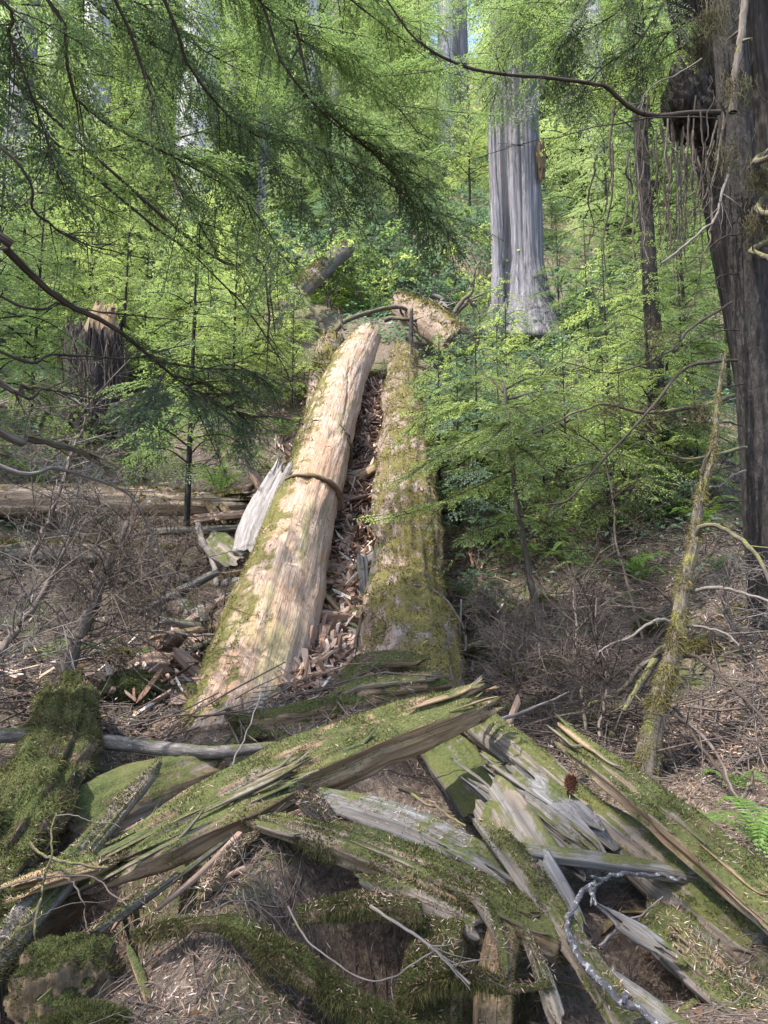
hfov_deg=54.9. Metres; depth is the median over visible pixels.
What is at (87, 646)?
fern
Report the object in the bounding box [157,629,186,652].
wood fragment
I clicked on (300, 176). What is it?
young hemlock
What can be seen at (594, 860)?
grey plank
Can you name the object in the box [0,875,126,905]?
dead twig
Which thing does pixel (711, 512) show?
fern
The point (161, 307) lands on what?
young hemlock
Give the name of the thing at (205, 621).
wood fragment
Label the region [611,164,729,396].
young hemlock
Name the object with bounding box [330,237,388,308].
leafy shrub
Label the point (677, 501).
fern
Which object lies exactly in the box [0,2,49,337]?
tall conifer
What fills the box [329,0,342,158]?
tree
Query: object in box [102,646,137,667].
moss hummock
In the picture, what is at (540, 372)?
young hemlock
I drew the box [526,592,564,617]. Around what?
moss hummock
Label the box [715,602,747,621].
moss hummock
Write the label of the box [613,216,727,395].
young hemlock
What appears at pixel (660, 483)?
leafy shrub
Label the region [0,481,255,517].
horizontal log
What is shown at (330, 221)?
young hemlock
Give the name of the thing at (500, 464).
leafy shrub
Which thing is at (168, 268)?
young hemlock
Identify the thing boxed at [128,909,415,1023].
mossy root
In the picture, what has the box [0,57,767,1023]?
ground
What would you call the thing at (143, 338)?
young hemlock
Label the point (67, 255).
young hemlock
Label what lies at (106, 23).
tree
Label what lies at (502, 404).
fern
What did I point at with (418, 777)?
dead twig
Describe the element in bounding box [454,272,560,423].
young hemlock
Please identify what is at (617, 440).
young hemlock
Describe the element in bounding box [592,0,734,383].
cedar tree
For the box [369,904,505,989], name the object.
dead twig
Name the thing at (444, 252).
leafy shrub
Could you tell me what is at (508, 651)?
dead shrub
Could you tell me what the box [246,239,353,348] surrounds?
leaning log
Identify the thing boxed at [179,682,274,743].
mossy stub
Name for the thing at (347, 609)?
wood fragment
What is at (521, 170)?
cedar tree
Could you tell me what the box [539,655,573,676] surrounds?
moss hummock
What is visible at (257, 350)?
young hemlock
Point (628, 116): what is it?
tall conifer
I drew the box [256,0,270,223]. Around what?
tree
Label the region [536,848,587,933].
grey board
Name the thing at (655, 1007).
grey timber
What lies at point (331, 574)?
wood fragment
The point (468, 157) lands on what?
young hemlock
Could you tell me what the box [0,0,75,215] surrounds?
tall conifer
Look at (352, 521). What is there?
wood fragment
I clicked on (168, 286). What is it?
young hemlock
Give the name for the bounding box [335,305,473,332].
mossy limb
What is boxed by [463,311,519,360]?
leafy shrub
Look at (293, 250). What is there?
leafy shrub
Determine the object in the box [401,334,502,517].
young hemlock
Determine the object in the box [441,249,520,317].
leafy shrub
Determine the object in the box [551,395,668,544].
young hemlock
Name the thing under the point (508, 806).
grey board
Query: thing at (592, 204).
young hemlock
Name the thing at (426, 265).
leafy shrub
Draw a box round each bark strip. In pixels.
[326,648,430,690]
[328,669,440,694]
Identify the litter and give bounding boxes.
[0,349,767,1023]
[0,414,767,770]
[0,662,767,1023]
[661,918,759,994]
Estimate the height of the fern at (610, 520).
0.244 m
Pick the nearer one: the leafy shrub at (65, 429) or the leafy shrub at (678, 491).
the leafy shrub at (678, 491)
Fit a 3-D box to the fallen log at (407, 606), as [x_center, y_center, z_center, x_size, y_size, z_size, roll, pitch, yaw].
[0.235,-0.757,9.614,0.926,6.564,9.976,0,-8,0]
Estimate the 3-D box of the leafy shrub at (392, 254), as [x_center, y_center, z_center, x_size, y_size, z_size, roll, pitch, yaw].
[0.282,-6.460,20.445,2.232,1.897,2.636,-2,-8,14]
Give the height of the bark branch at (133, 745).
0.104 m
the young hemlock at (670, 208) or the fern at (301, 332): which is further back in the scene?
the young hemlock at (670, 208)
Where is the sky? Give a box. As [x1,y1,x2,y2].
[40,0,668,57]
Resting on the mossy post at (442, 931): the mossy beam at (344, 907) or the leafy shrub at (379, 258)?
the mossy beam at (344, 907)
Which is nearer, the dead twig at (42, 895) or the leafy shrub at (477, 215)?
the dead twig at (42, 895)
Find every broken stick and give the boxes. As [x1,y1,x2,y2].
[110,921,120,931]
[126,943,150,1005]
[158,913,197,920]
[223,865,251,880]
[297,995,305,1007]
[516,972,585,990]
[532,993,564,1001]
[601,918,613,933]
[619,908,645,913]
[675,996,702,1012]
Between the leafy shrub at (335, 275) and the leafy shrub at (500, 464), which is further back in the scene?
the leafy shrub at (335, 275)
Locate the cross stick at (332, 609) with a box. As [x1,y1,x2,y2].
[322,605,361,610]
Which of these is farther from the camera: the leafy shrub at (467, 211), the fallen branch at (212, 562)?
the leafy shrub at (467, 211)
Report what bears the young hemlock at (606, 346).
on the ground at (340, 875)
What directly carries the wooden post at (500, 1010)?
on the ground at (340, 875)
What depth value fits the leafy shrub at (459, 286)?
18.43 m
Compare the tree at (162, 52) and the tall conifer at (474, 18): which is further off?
the tall conifer at (474, 18)
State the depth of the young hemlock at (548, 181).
25.80 m
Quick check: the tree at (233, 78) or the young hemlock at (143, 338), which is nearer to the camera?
the young hemlock at (143, 338)
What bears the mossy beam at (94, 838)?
on the broken slab at (352, 750)
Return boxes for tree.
[0,0,40,277]
[34,0,68,196]
[65,0,115,216]
[143,0,163,160]
[163,0,219,244]
[225,0,243,181]
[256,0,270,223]
[303,0,318,182]
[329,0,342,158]
[369,0,767,632]
[436,0,457,158]
[441,0,594,352]
[453,0,471,146]
[556,0,577,134]
[584,0,608,194]
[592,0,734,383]
[612,1,637,230]
[625,0,673,482]
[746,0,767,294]
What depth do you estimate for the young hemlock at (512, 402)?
9.87 m
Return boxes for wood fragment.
[131,568,220,617]
[145,567,191,583]
[146,578,185,584]
[147,623,217,640]
[154,562,171,599]
[155,593,228,645]
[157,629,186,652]
[159,616,214,633]
[165,694,186,709]
[173,647,200,676]
[176,638,211,662]
[180,619,205,644]
[191,674,202,681]
[196,600,212,623]
[199,591,217,600]
[216,569,242,577]
[216,577,238,587]
[316,633,343,670]
[317,623,334,658]
[320,610,359,623]
[322,585,335,607]
[322,604,361,615]
[325,593,340,611]
[326,571,345,578]
[326,579,336,584]
[326,606,351,629]
[327,554,349,569]
[329,562,368,574]
[332,565,370,597]
[334,525,370,528]
[334,578,346,583]
[335,519,369,524]
[338,530,356,550]
[342,621,358,636]
[342,642,357,659]
[343,463,375,491]
[343,494,356,499]
[344,493,371,504]
[345,468,374,481]
[350,551,372,566]
[357,438,371,451]
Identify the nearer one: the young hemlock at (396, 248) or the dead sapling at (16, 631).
the dead sapling at (16, 631)
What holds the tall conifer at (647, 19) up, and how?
on the ground at (340, 875)
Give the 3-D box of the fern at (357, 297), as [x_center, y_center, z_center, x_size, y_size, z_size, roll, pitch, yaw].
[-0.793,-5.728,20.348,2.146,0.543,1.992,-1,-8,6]
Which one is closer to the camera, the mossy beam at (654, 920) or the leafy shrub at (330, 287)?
the mossy beam at (654, 920)
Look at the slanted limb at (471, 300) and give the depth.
16.79 m
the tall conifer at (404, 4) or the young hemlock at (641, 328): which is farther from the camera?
the tall conifer at (404, 4)
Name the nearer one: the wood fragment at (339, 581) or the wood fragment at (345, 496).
the wood fragment at (339, 581)
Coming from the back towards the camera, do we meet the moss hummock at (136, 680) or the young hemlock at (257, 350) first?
the young hemlock at (257, 350)
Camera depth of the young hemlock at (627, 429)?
8.23 m
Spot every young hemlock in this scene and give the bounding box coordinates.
[0,96,83,292]
[0,130,131,351]
[0,141,94,442]
[0,166,125,421]
[1,210,98,383]
[8,251,100,386]
[19,131,101,272]
[28,165,157,365]
[38,80,150,277]
[46,178,188,380]
[47,120,126,231]
[65,128,148,252]
[76,107,148,235]
[84,123,195,323]
[84,192,289,548]
[104,213,138,258]
[104,246,172,345]
[113,231,190,358]
[118,271,184,390]
[128,293,172,379]
[131,211,222,340]
[132,221,203,313]
[136,203,232,342]
[149,147,266,330]
[149,160,180,216]
[156,119,235,258]
[156,193,296,422]
[161,204,258,353]
[163,208,242,338]
[163,242,264,390]
[183,256,260,363]
[192,188,278,322]
[199,241,295,383]
[205,165,244,242]
[215,204,318,373]
[216,143,254,218]
[219,211,269,277]
[237,287,326,407]
[258,92,342,247]
[258,112,329,236]
[268,115,321,221]
[295,133,376,239]
[295,174,372,273]
[298,109,390,239]
[310,210,332,241]
[314,122,390,232]
[317,86,402,218]
[332,188,371,269]
[335,206,391,310]
[346,88,422,201]
[347,180,412,273]
[354,354,647,637]
[367,86,445,216]
[384,185,455,297]
[395,84,443,181]
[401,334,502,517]
[414,328,477,439]
[420,338,521,525]
[421,315,492,426]
[427,307,542,527]
[436,71,489,205]
[437,426,512,562]
[444,327,554,494]
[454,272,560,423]
[459,265,509,345]
[467,410,579,563]
[476,135,561,220]
[479,330,599,501]
[504,326,643,514]
[506,349,631,502]
[520,209,601,329]
[525,234,688,479]
[535,214,639,377]
[543,191,567,238]
[546,355,694,543]
[547,142,561,179]
[547,341,678,534]
[550,326,615,434]
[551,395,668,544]
[553,98,667,280]
[562,215,738,518]
[564,170,600,215]
[578,145,698,353]
[589,110,661,244]
[595,291,710,473]
[599,129,662,210]
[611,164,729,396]
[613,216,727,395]
[620,216,733,404]
[630,383,738,506]
[635,156,699,250]
[636,188,731,391]
[641,336,739,484]
[669,336,728,435]
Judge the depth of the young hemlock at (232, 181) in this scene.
27.72 m
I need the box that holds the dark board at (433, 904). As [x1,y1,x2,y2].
[354,868,485,944]
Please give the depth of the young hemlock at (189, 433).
8.72 m
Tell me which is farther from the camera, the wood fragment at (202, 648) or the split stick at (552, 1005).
the wood fragment at (202, 648)
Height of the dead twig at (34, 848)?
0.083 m
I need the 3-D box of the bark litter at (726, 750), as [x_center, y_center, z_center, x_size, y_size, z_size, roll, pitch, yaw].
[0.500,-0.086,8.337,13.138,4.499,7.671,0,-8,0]
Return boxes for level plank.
[148,524,238,535]
[191,510,244,523]
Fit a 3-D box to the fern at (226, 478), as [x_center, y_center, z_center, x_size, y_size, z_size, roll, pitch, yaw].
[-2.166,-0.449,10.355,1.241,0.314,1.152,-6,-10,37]
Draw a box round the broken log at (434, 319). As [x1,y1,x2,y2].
[388,288,481,362]
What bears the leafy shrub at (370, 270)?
on the ground at (340, 875)
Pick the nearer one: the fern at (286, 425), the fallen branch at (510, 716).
the fallen branch at (510, 716)
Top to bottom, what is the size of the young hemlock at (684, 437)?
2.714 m
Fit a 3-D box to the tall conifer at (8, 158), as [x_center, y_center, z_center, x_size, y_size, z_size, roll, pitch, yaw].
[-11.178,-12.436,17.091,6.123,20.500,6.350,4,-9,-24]
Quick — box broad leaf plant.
[433,336,476,371]
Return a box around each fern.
[0,460,96,482]
[13,639,82,657]
[41,638,130,653]
[184,464,249,489]
[264,417,301,436]
[271,276,340,304]
[281,320,328,339]
[308,288,337,304]
[319,294,372,312]
[323,286,383,312]
[333,299,390,316]
[370,369,386,377]
[411,279,484,306]
[435,481,485,503]
[444,579,507,598]
[453,595,521,619]
[478,398,531,422]
[488,541,563,563]
[523,541,589,566]
[537,339,584,361]
[537,552,645,576]
[542,489,606,507]
[575,511,655,529]
[605,551,676,571]
[607,558,675,579]
[636,497,720,517]
[648,495,740,522]
[674,418,736,441]
[677,552,740,572]
[695,769,767,788]
[697,796,767,857]
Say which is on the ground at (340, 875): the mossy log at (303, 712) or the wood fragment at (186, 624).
the mossy log at (303, 712)
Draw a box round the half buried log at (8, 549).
[0,533,187,569]
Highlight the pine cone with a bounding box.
[563,772,578,793]
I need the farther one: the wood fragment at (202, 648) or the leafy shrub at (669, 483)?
the leafy shrub at (669, 483)
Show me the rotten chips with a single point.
(371, 393)
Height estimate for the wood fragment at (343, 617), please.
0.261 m
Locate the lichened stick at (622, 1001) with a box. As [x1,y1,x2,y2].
[564,871,686,1023]
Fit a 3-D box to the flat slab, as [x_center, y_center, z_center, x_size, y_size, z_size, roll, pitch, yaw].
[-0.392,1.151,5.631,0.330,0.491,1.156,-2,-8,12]
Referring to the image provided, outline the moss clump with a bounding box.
[38,996,136,1023]
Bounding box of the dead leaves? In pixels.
[0,577,767,1014]
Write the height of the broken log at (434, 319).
2.193 m
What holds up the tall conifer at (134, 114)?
on the ground at (340, 875)
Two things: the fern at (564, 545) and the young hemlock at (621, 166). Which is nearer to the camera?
the fern at (564, 545)
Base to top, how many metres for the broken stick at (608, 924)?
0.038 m
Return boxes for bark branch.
[0,728,29,742]
[103,735,276,758]
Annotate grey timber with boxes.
[609,967,691,1023]
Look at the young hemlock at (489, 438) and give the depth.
6.27 m
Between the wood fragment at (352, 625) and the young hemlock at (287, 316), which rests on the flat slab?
the wood fragment at (352, 625)
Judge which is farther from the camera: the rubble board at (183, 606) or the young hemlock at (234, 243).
the young hemlock at (234, 243)
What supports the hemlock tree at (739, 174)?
on the ground at (340, 875)
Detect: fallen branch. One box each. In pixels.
[151,630,214,636]
[195,521,222,596]
[398,788,466,826]
[459,599,461,645]
[461,640,514,650]
[501,690,574,719]
[670,704,738,798]
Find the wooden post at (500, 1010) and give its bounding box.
[472,920,521,1023]
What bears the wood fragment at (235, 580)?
on the wood fragment
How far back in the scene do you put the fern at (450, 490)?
9.49 m
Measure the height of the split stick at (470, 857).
0.094 m
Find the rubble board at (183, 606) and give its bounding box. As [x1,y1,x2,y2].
[175,595,193,615]
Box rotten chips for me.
[0,367,541,724]
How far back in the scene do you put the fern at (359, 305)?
19.25 m
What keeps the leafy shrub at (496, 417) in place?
on the ground at (340, 875)
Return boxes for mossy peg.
[740,767,754,801]
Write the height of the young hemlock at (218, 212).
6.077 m
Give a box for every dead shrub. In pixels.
[161,554,245,663]
[449,562,550,650]
[457,571,600,714]
[475,566,646,692]
[515,521,661,736]
[530,562,719,756]
[666,529,767,661]
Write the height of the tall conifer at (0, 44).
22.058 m
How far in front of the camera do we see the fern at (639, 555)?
7.04 m
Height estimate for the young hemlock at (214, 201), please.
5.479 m
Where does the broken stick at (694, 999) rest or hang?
on the ground at (340, 875)
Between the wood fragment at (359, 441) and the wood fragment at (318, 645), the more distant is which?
the wood fragment at (359, 441)
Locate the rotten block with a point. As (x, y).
(160, 657)
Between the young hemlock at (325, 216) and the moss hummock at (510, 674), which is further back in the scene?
the young hemlock at (325, 216)
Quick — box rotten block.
[126,651,174,672]
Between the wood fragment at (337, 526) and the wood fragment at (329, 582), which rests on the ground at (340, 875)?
the wood fragment at (329, 582)
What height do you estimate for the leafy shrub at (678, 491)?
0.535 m
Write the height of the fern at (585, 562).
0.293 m
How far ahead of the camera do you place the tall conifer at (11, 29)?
47.58 m
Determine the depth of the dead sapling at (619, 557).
5.74 m
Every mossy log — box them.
[0,664,109,914]
[0,861,98,962]
[228,689,448,730]
[463,713,767,952]
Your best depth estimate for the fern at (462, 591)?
7.33 m
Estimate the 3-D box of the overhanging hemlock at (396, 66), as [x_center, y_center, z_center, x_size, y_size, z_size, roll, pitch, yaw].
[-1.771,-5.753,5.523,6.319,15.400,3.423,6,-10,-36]
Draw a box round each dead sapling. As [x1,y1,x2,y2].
[0,330,157,568]
[0,434,251,698]
[0,467,146,711]
[76,496,236,649]
[538,420,702,637]
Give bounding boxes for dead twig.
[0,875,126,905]
[20,900,108,929]
[29,841,107,869]
[33,812,56,940]
[36,906,163,1002]
[56,814,120,827]
[58,871,89,934]
[232,688,261,764]
[287,906,433,981]
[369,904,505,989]
[382,769,470,779]
[597,896,662,947]
[699,702,703,789]
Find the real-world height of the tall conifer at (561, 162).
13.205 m
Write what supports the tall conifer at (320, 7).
on the ground at (340, 875)
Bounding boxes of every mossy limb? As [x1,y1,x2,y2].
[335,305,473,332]
[384,316,422,327]
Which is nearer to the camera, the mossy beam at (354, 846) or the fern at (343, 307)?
the mossy beam at (354, 846)
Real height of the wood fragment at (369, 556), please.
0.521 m
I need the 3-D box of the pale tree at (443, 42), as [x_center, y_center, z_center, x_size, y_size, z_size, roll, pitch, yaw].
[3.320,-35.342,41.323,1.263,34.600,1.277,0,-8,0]
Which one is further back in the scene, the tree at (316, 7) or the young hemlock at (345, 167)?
the tree at (316, 7)
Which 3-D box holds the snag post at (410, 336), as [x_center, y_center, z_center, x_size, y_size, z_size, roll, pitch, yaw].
[0.531,-3.648,14.642,0.108,1.002,0.280,0,-8,0]
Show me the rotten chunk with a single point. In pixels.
(314, 806)
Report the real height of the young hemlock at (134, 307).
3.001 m
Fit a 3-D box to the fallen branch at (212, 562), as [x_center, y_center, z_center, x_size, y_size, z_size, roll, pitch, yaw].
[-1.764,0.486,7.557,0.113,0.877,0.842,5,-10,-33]
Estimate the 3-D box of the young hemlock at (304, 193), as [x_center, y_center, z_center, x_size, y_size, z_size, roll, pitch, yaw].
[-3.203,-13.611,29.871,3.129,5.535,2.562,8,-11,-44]
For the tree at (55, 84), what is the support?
on the ground at (340, 875)
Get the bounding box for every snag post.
[408,308,413,347]
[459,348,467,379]
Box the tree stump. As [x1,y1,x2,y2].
[53,299,131,444]
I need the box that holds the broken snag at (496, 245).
[487,90,503,328]
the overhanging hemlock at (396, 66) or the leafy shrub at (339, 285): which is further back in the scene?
the leafy shrub at (339, 285)
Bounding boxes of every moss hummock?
[97,668,169,707]
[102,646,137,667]
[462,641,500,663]
[497,665,530,684]
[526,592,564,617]
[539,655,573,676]
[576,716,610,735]
[587,545,634,570]
[631,616,667,637]
[684,638,723,657]
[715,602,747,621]
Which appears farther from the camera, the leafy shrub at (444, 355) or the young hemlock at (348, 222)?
the young hemlock at (348, 222)
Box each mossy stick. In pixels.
[82,869,183,935]
[193,833,243,901]
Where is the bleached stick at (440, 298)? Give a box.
[431,292,457,312]
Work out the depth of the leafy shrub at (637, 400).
11.38 m
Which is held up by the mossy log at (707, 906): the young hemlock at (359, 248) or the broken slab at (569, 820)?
the broken slab at (569, 820)
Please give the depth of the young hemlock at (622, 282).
17.04 m
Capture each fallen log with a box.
[178,287,381,735]
[354,341,469,734]
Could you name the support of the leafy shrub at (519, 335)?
on the ground at (340, 875)
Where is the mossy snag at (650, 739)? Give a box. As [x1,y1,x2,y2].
[574,349,767,797]
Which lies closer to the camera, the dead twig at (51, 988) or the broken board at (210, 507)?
the dead twig at (51, 988)
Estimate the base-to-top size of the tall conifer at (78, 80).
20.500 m
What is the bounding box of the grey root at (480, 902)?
[442,878,511,982]
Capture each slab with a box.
[67,746,318,896]
[76,675,503,892]
[232,457,292,557]
[241,456,262,489]
[316,787,591,937]
[329,668,454,718]
[342,630,354,657]
[356,550,368,595]
[362,539,384,604]
[419,733,492,825]
[451,751,620,881]
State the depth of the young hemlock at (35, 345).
12.60 m
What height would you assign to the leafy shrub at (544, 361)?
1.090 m
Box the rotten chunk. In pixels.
[291,787,341,824]
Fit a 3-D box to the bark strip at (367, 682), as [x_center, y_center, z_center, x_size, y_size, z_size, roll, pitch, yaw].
[-0.027,1.062,4.455,0.770,0.228,0.155,1,-8,-6]
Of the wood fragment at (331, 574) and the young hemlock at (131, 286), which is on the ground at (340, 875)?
the young hemlock at (131, 286)
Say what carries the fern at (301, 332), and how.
on the ground at (340, 875)
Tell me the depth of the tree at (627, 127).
28.12 m
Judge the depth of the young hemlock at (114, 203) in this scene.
24.95 m
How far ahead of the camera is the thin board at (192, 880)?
2.48 m
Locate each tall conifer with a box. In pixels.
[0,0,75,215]
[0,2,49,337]
[0,3,47,124]
[0,4,27,273]
[0,4,34,127]
[36,0,141,162]
[54,0,177,195]
[111,1,149,112]
[112,0,223,194]
[162,0,274,141]
[175,0,303,212]
[227,1,349,189]
[259,0,368,135]
[271,2,330,112]
[297,0,401,167]
[328,0,434,89]
[334,0,457,149]
[378,0,464,178]
[398,0,437,59]
[458,1,547,159]
[466,0,616,200]
[467,0,545,87]
[539,0,633,219]
[558,0,704,250]
[570,0,667,158]
[600,1,673,97]
[638,0,690,186]
[646,0,670,50]
[658,141,704,225]
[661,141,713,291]
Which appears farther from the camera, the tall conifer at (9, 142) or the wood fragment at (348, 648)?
the tall conifer at (9, 142)
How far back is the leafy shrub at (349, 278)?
19.27 m
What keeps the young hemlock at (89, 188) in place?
on the ground at (340, 875)
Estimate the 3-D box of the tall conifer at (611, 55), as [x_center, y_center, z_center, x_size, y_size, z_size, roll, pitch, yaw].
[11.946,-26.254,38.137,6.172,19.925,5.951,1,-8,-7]
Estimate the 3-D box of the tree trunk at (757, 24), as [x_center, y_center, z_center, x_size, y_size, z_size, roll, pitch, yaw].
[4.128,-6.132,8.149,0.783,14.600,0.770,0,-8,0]
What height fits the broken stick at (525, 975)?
0.022 m
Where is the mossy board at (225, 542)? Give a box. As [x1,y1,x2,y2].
[199,531,246,568]
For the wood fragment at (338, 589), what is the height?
0.427 m
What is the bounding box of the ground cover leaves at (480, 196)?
[0,102,744,678]
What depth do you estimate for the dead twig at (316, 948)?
2.07 m
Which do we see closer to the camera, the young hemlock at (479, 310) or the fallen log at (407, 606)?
the fallen log at (407, 606)
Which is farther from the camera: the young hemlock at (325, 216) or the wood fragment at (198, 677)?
the young hemlock at (325, 216)
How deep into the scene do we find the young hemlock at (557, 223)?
26.35 m
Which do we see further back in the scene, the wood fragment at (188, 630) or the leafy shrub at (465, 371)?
the leafy shrub at (465, 371)
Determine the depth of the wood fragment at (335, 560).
7.42 m
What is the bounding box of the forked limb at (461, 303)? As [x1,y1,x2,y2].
[445,260,482,313]
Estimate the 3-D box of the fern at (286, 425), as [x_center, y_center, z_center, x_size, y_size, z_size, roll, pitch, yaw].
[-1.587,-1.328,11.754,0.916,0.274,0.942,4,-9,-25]
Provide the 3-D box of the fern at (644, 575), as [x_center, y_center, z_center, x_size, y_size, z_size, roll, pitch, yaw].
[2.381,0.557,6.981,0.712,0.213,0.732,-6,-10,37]
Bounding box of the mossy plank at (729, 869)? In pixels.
[547,713,767,935]
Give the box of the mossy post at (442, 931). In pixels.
[390,913,467,1023]
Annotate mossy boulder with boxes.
[3,930,124,1023]
[55,745,223,853]
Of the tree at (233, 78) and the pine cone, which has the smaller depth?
the pine cone
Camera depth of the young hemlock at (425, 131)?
35.50 m
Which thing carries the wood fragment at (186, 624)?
on the wood fragment at (188, 630)
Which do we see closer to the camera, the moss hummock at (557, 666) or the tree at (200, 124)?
the moss hummock at (557, 666)
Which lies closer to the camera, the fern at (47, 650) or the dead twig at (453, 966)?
the dead twig at (453, 966)
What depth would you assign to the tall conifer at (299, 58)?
51.85 m
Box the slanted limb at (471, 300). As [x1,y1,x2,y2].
[456,289,495,315]
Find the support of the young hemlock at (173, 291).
on the ground at (340, 875)
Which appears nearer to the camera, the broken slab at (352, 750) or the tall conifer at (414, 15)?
the broken slab at (352, 750)
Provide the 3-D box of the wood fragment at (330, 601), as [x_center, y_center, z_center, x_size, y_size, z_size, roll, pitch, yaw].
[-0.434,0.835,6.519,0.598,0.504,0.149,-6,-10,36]
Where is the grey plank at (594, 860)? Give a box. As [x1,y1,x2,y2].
[523,843,697,883]
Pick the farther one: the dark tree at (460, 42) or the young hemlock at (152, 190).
the dark tree at (460, 42)
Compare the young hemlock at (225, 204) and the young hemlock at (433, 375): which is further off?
the young hemlock at (225, 204)
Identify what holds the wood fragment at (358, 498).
on the ground at (340, 875)
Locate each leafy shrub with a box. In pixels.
[46,416,111,460]
[55,398,110,443]
[61,387,144,442]
[97,399,186,471]
[124,348,168,389]
[229,214,299,271]
[256,219,315,271]
[257,210,323,287]
[259,251,312,283]
[268,267,329,318]
[271,239,341,298]
[288,219,365,307]
[304,267,358,308]
[310,236,418,316]
[325,198,404,268]
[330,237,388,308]
[330,256,351,304]
[348,267,400,316]
[353,223,409,270]
[353,245,412,300]
[355,215,444,293]
[356,268,415,304]
[368,231,425,296]
[389,240,471,301]
[396,253,476,304]
[397,233,450,275]
[400,220,466,281]
[406,378,460,440]
[416,256,460,297]
[420,192,475,249]
[429,284,502,323]
[435,434,506,491]
[437,198,483,238]
[439,363,492,418]
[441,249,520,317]
[442,346,513,396]
[451,206,489,241]
[454,254,491,309]
[454,443,527,503]
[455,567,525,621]
[457,230,491,285]
[458,495,529,542]
[462,404,531,440]
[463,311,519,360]
[468,220,491,256]
[470,482,553,538]
[474,209,490,237]
[476,322,528,372]
[484,378,577,448]
[512,364,554,396]
[515,332,582,387]
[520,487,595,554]
[531,250,624,342]
[553,290,606,350]
[614,475,696,526]
[620,473,669,519]
[623,369,699,412]
[624,391,646,424]
[630,450,696,509]
[642,404,738,491]
[648,480,710,518]
[665,477,712,512]
[674,480,713,502]
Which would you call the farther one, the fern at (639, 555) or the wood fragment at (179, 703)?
the fern at (639, 555)
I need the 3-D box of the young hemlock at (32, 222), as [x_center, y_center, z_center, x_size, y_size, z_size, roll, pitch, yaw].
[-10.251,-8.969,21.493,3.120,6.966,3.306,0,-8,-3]
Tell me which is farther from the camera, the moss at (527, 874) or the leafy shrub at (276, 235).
the leafy shrub at (276, 235)
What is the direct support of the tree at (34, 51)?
on the ground at (340, 875)
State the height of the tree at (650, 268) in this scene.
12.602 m
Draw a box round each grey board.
[473,775,559,863]
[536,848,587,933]
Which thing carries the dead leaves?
on the ground at (340, 875)
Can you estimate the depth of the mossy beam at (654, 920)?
2.32 m
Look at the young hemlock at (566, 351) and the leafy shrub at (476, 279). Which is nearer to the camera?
the young hemlock at (566, 351)
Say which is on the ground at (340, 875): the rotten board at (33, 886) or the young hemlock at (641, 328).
the young hemlock at (641, 328)
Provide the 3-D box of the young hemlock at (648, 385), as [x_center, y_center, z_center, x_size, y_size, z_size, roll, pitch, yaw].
[3.387,-1.622,9.371,2.490,4.404,2.038,1,-8,-4]
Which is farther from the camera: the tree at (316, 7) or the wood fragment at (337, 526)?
the tree at (316, 7)
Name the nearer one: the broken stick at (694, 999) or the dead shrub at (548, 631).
the broken stick at (694, 999)
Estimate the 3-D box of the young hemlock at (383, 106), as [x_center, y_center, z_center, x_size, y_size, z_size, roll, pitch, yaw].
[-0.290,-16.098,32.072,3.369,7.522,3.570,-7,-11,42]
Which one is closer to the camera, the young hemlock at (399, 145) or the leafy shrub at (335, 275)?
the leafy shrub at (335, 275)
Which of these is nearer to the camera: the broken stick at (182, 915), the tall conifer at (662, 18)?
the broken stick at (182, 915)
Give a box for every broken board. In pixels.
[203,500,226,524]
[219,503,235,521]
[227,484,254,498]
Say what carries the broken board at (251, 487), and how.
on the horizontal log at (213, 496)
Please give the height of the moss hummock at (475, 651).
0.284 m
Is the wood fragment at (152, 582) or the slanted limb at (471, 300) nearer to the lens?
the wood fragment at (152, 582)
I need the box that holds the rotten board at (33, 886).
[0,851,115,905]
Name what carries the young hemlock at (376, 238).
on the ground at (340, 875)
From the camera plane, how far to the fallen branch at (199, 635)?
5.80 m
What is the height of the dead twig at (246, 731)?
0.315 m
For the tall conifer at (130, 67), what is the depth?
50.39 m
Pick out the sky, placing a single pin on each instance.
(469, 37)
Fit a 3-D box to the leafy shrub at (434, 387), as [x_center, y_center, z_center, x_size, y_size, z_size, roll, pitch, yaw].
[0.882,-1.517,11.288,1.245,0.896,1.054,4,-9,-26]
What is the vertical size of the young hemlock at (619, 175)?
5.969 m
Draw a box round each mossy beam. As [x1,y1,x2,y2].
[0,755,163,984]
[239,811,570,970]
[292,886,426,934]
[638,896,767,1012]
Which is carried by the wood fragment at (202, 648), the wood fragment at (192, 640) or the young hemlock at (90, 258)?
the wood fragment at (192, 640)
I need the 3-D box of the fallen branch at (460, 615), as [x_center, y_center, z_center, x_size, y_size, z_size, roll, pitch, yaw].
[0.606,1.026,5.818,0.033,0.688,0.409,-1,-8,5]
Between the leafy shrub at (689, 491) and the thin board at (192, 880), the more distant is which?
the leafy shrub at (689, 491)
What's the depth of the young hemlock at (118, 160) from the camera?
26.47 m
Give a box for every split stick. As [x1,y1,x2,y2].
[434,843,513,886]
[514,904,564,1023]
[593,901,681,962]
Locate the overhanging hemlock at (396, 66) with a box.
[0,0,512,570]
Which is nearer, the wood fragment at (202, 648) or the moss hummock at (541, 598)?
the wood fragment at (202, 648)
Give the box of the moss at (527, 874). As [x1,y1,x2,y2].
[400,817,646,1023]
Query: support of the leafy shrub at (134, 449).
on the ground at (340, 875)
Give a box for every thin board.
[117,833,233,921]
[154,831,242,910]
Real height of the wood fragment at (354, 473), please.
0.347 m

